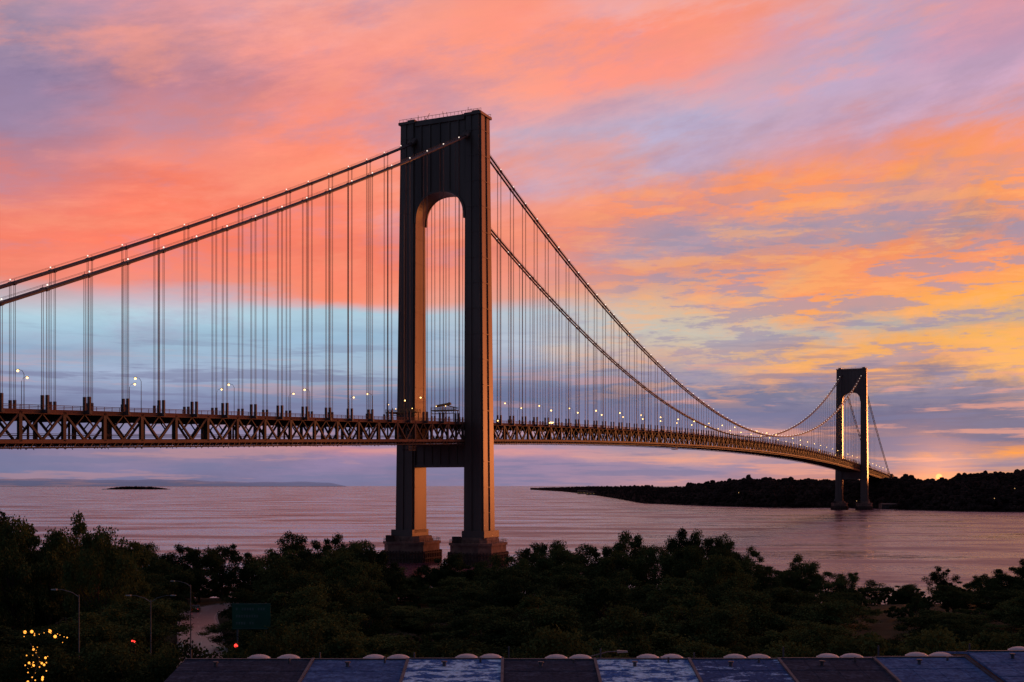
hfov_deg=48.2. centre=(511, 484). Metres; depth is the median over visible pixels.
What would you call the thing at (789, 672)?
flashing
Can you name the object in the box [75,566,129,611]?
deciduous tree
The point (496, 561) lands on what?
deciduous tree
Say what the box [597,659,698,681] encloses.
roof
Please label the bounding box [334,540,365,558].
deciduous tree
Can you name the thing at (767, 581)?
deciduous tree
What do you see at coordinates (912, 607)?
shrub
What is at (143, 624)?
deciduous tree
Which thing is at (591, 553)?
deciduous tree
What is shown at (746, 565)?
deciduous tree
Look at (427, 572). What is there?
deciduous tree
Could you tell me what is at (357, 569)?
deciduous tree
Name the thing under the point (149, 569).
deciduous tree
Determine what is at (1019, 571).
deciduous tree
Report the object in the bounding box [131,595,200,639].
deciduous tree
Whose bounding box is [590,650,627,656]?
street lamp
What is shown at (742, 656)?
roof vents
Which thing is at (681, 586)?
deciduous tree
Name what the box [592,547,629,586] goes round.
deciduous tree
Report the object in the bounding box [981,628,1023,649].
deciduous tree
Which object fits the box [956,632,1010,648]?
deciduous tree
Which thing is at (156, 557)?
deciduous tree
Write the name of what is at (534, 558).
deciduous tree
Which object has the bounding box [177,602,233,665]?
road
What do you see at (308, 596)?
deciduous tree
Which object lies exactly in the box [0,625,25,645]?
deciduous tree
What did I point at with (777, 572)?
deciduous tree
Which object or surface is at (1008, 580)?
deciduous tree
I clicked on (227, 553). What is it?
deciduous tree
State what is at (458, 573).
deciduous tree
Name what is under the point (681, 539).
deciduous tree
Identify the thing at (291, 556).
deciduous tree
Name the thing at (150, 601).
street lamp
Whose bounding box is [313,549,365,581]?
deciduous tree
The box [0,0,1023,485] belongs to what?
sky
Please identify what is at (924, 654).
roof vents
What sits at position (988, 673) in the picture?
flashing
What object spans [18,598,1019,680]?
ground
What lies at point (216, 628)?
deciduous tree
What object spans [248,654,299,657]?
roof vents
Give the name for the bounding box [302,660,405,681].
roof
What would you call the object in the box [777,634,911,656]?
deciduous tree
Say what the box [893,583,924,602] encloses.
deciduous tree
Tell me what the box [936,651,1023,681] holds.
roof
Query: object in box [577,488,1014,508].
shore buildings
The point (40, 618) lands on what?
deciduous tree
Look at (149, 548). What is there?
deciduous tree
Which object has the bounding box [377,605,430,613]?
deciduous tree
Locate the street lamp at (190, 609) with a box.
[173,580,190,643]
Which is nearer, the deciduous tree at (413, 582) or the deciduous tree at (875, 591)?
the deciduous tree at (413, 582)
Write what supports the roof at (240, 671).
on the walls
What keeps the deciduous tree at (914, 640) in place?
on the ground
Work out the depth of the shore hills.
1927.96 m
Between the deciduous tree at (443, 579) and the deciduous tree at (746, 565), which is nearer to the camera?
the deciduous tree at (746, 565)
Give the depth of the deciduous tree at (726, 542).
311.60 m
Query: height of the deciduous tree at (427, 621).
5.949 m
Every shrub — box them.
[203,591,214,597]
[871,594,887,603]
[884,606,912,618]
[888,590,905,603]
[901,600,929,616]
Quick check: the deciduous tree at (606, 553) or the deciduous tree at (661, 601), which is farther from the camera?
the deciduous tree at (606, 553)
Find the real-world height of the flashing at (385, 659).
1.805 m
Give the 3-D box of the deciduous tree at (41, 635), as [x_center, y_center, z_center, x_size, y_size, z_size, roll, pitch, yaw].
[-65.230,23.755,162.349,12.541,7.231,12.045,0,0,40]
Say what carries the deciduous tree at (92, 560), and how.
on the ground
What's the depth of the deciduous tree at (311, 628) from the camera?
129.97 m
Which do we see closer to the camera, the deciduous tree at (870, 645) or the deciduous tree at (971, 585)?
the deciduous tree at (870, 645)
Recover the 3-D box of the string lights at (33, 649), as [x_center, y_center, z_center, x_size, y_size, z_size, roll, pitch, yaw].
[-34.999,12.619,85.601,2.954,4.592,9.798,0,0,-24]
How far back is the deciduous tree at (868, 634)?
137.06 m
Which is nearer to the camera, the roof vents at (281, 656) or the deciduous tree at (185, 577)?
the roof vents at (281, 656)
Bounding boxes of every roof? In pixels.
[164,660,309,681]
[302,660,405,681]
[402,659,500,681]
[503,660,598,681]
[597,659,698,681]
[692,659,793,681]
[781,659,896,681]
[877,658,995,681]
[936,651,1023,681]
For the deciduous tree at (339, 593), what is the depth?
203.12 m
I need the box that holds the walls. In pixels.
[953,655,1003,681]
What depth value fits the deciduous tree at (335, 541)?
306.17 m
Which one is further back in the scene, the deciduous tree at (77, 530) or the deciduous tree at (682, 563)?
the deciduous tree at (682, 563)
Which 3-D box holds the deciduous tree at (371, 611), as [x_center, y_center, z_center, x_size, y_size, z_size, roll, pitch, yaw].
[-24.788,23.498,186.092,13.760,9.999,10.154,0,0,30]
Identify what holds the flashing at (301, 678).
attached to the roof at (240, 671)
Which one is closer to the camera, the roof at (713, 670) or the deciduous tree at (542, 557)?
the roof at (713, 670)
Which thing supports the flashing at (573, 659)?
attached to the roof at (550, 671)
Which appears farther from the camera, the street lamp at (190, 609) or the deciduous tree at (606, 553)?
the deciduous tree at (606, 553)
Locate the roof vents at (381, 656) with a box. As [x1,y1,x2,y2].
[363,654,409,657]
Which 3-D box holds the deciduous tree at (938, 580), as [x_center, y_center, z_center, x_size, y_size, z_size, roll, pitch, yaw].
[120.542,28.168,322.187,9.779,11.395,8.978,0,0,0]
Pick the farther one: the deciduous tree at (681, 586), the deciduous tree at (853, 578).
the deciduous tree at (853, 578)
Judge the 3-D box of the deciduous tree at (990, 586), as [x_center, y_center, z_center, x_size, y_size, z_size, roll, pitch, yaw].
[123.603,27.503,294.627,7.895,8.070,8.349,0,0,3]
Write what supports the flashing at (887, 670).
attached to the roof at (839, 670)
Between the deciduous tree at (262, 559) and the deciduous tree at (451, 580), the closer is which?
the deciduous tree at (451, 580)
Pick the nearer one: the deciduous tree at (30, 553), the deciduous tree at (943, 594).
the deciduous tree at (30, 553)
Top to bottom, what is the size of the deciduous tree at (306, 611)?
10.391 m
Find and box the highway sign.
[232,603,270,640]
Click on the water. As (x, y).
(891, 548)
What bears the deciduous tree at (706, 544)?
on the ground
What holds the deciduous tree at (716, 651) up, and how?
on the ground
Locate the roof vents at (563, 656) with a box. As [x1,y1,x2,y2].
[545,654,591,657]
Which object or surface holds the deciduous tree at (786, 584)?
on the ground
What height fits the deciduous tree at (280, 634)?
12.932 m
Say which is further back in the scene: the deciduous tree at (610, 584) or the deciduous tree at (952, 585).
the deciduous tree at (952, 585)
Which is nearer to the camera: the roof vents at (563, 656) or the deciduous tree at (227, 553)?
the roof vents at (563, 656)
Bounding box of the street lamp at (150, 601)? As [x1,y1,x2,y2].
[125,595,175,654]
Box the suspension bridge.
[0,108,893,564]
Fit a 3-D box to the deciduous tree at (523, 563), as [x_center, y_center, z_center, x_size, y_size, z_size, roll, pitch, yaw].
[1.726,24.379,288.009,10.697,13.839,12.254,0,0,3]
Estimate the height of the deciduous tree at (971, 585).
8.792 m
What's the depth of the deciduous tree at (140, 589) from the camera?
208.80 m
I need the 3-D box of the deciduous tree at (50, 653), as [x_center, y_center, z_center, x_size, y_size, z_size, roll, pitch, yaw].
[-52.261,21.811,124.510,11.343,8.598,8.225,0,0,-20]
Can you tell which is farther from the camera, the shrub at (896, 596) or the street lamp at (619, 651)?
the shrub at (896, 596)
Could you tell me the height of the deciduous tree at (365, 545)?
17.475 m
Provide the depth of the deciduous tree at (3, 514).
208.38 m
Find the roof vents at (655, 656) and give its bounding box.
[636,654,683,657]
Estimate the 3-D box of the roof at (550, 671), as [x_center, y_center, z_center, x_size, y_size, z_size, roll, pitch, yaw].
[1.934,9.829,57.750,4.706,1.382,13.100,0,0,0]
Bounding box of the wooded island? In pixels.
[107,486,165,488]
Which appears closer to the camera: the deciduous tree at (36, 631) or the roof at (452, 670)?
the roof at (452, 670)
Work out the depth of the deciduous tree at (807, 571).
305.85 m
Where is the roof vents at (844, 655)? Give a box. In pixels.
[816,653,862,656]
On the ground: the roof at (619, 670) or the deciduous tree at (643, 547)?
the deciduous tree at (643, 547)
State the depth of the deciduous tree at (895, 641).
167.49 m
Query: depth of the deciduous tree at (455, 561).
307.62 m
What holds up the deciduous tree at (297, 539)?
on the ground
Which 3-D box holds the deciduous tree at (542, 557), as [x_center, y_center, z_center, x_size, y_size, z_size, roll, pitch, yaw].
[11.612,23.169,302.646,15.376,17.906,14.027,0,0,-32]
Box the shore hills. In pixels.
[530,483,1023,511]
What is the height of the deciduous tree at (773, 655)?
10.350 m
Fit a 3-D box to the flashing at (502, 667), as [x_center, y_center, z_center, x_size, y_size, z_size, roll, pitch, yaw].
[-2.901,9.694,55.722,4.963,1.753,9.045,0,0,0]
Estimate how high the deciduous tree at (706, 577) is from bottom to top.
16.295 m
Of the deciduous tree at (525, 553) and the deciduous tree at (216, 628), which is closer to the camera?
the deciduous tree at (216, 628)
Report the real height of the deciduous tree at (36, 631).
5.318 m
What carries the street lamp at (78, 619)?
on the ground
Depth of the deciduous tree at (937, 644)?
99.84 m
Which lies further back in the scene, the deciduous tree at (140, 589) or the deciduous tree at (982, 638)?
the deciduous tree at (140, 589)
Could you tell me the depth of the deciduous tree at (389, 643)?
171.56 m
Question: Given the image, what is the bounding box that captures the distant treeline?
[539,469,1023,510]
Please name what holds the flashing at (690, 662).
attached to the roof at (619, 670)
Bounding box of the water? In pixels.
[0,486,1023,603]
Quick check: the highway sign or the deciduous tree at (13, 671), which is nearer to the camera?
the deciduous tree at (13, 671)
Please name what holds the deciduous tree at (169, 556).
on the ground
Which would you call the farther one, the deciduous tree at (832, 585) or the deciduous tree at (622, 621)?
the deciduous tree at (832, 585)
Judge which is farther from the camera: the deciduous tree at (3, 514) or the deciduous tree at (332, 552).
the deciduous tree at (332, 552)
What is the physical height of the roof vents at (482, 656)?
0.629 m
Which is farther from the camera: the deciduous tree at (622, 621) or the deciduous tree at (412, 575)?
the deciduous tree at (412, 575)
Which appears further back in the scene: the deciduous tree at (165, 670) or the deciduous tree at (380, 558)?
the deciduous tree at (380, 558)
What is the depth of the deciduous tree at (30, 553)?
212.49 m
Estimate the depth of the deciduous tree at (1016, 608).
213.95 m
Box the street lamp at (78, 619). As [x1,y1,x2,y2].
[51,589,79,656]
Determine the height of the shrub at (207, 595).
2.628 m
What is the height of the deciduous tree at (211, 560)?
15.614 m
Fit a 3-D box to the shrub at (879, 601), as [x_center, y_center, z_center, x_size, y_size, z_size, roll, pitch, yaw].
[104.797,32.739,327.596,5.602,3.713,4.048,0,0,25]
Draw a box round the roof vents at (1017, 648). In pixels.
[1008,646,1023,649]
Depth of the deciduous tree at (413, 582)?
299.65 m
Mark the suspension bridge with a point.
(446, 156)
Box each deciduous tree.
[0,511,20,610]
[0,514,50,631]
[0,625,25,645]
[0,627,69,664]
[0,643,58,681]
[0,644,90,681]
[1,578,64,631]
[7,625,60,645]
[7,644,83,679]
[8,626,100,656]
[16,547,44,626]
[19,527,83,626]
[43,510,95,624]
[45,608,142,662]
[47,622,184,681]
[61,525,140,625]
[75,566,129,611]
[84,596,192,653]
[90,537,152,609]
[102,581,171,612]
[120,645,181,681]
[127,541,159,575]
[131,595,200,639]
[137,553,177,585]
[139,553,164,579]
[144,558,195,598]
[146,637,216,681]
[159,542,203,601]
[180,547,222,602]
[196,620,276,645]
[201,543,243,599]
[210,621,324,657]
[217,587,287,634]
[223,551,262,590]
[242,548,278,581]
[245,549,302,592]
[263,556,340,588]
[266,530,307,568]
[266,568,368,614]
[268,619,364,656]
[271,582,347,630]
[272,603,364,638]
[297,540,333,560]
[297,611,385,655]
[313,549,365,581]
[319,533,357,555]
[320,549,348,572]
[326,574,379,611]
[329,560,390,602]
[331,599,400,637]
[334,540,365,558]
[336,547,402,600]
[358,539,386,563]
[360,603,424,634]
[362,634,425,656]
[371,648,416,657]
[374,565,410,594]
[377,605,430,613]
[384,610,463,641]
[397,577,430,594]
[400,573,425,600]
[412,565,449,594]
[419,642,506,657]
[425,565,454,589]
[429,576,490,600]
[434,552,473,595]
[438,570,476,592]
[439,648,487,657]
[488,553,516,570]
[498,555,535,587]
[502,624,593,657]
[504,542,539,566]
[517,629,619,653]
[526,539,587,594]
[528,550,547,572]
[545,547,586,579]
[573,542,600,587]
[582,550,636,584]
[585,635,630,657]
[586,601,662,657]
[591,569,643,610]
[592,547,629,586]
[592,647,622,657]
[599,530,652,588]
[625,543,657,586]
[627,544,673,587]
[632,593,700,633]
[639,629,714,657]
[644,574,703,619]
[659,544,701,583]
[660,546,721,595]
[664,526,704,569]
[685,553,754,602]
[685,557,761,594]
[687,528,713,561]
[700,641,761,657]
[702,642,733,657]
[704,538,742,561]
[709,533,742,557]
[724,556,755,586]
[728,545,766,591]
[753,564,783,592]
[758,650,776,657]
[761,564,782,586]
[764,640,816,656]
[776,566,805,589]
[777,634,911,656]
[782,554,822,591]
[806,571,849,596]
[834,572,864,596]
[859,632,928,656]
[860,580,893,600]
[860,631,912,655]
[884,624,957,650]
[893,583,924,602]
[898,629,975,650]
[918,585,985,612]
[918,619,994,642]
[920,624,979,654]
[921,566,959,603]
[944,581,967,598]
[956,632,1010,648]
[958,630,1012,654]
[960,598,1006,615]
[962,573,988,598]
[975,577,1005,598]
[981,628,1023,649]
[984,598,1023,627]
[985,566,1022,598]
[1001,590,1023,628]
[1012,557,1023,578]
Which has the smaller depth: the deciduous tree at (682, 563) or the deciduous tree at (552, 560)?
the deciduous tree at (682, 563)
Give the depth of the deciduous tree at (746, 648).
100.74 m
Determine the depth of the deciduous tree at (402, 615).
208.05 m
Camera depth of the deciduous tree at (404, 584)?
297.90 m
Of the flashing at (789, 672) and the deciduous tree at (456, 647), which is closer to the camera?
the flashing at (789, 672)
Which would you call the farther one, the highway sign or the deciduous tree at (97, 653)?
the highway sign
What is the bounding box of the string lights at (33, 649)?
[23,629,67,681]
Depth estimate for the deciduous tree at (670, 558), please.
292.29 m
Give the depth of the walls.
58.16 m
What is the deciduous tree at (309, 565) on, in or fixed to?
on the ground
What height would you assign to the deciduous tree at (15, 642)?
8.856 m
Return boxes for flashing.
[185,650,314,681]
[314,652,408,681]
[409,653,503,681]
[504,646,601,681]
[596,649,702,681]
[691,653,798,681]
[780,647,901,681]
[874,645,1001,681]
[966,643,1023,658]
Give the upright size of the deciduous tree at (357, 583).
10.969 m
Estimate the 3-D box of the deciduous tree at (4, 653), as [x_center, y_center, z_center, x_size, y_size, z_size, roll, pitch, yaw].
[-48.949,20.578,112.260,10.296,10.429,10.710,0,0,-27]
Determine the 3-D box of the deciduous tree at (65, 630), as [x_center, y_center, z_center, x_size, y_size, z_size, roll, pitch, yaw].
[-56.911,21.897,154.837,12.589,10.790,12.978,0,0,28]
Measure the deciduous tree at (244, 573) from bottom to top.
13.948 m
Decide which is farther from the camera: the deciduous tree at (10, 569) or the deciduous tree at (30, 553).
the deciduous tree at (30, 553)
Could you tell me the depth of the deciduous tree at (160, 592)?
233.08 m
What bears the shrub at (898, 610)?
on the ground
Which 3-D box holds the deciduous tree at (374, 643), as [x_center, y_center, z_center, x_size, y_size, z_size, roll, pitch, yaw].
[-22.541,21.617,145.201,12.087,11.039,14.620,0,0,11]
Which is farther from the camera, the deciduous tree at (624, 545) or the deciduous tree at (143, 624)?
the deciduous tree at (624, 545)
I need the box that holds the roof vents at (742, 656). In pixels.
[724,654,770,657]
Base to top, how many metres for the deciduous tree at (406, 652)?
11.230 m
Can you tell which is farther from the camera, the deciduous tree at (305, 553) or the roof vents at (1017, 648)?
the deciduous tree at (305, 553)
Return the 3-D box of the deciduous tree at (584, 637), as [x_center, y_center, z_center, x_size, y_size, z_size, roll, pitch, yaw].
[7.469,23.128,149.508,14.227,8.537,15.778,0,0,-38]
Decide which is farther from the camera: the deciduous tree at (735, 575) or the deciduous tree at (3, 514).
the deciduous tree at (735, 575)
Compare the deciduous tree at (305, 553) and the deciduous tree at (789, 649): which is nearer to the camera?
the deciduous tree at (789, 649)
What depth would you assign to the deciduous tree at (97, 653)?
113.88 m
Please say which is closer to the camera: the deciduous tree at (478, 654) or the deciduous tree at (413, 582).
the deciduous tree at (478, 654)
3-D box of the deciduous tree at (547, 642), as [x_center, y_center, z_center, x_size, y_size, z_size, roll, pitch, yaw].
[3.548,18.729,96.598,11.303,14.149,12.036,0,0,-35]
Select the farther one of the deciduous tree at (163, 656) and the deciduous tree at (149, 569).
the deciduous tree at (149, 569)
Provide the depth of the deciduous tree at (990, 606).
261.40 m
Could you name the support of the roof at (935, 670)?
on the walls
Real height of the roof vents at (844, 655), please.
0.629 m
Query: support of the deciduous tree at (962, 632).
on the ground
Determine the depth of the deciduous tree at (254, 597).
205.79 m
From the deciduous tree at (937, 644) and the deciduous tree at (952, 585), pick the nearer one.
the deciduous tree at (937, 644)
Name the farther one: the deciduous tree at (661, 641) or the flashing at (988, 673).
the deciduous tree at (661, 641)
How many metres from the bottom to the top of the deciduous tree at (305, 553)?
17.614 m
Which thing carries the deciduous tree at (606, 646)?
on the ground
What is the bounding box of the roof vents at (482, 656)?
[455,654,501,657]
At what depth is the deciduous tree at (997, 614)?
228.95 m
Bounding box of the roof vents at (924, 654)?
[905,652,952,655]
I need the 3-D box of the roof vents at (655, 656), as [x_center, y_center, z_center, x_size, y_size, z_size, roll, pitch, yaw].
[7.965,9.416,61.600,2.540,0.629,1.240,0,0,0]
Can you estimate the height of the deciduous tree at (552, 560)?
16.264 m
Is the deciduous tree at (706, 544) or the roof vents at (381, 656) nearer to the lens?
the roof vents at (381, 656)
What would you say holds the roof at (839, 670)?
on the walls
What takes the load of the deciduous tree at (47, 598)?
on the ground
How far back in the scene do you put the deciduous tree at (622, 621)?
127.79 m
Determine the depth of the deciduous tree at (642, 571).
298.75 m
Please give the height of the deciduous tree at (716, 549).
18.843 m
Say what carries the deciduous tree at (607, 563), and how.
on the ground
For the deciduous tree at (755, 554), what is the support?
on the ground
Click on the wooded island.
(135, 487)
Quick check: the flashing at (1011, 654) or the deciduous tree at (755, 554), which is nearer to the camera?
the flashing at (1011, 654)
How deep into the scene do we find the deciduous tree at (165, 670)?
93.06 m
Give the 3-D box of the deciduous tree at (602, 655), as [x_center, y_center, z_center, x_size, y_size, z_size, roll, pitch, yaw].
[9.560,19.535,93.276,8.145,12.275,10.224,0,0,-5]
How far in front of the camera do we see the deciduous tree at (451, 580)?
279.86 m

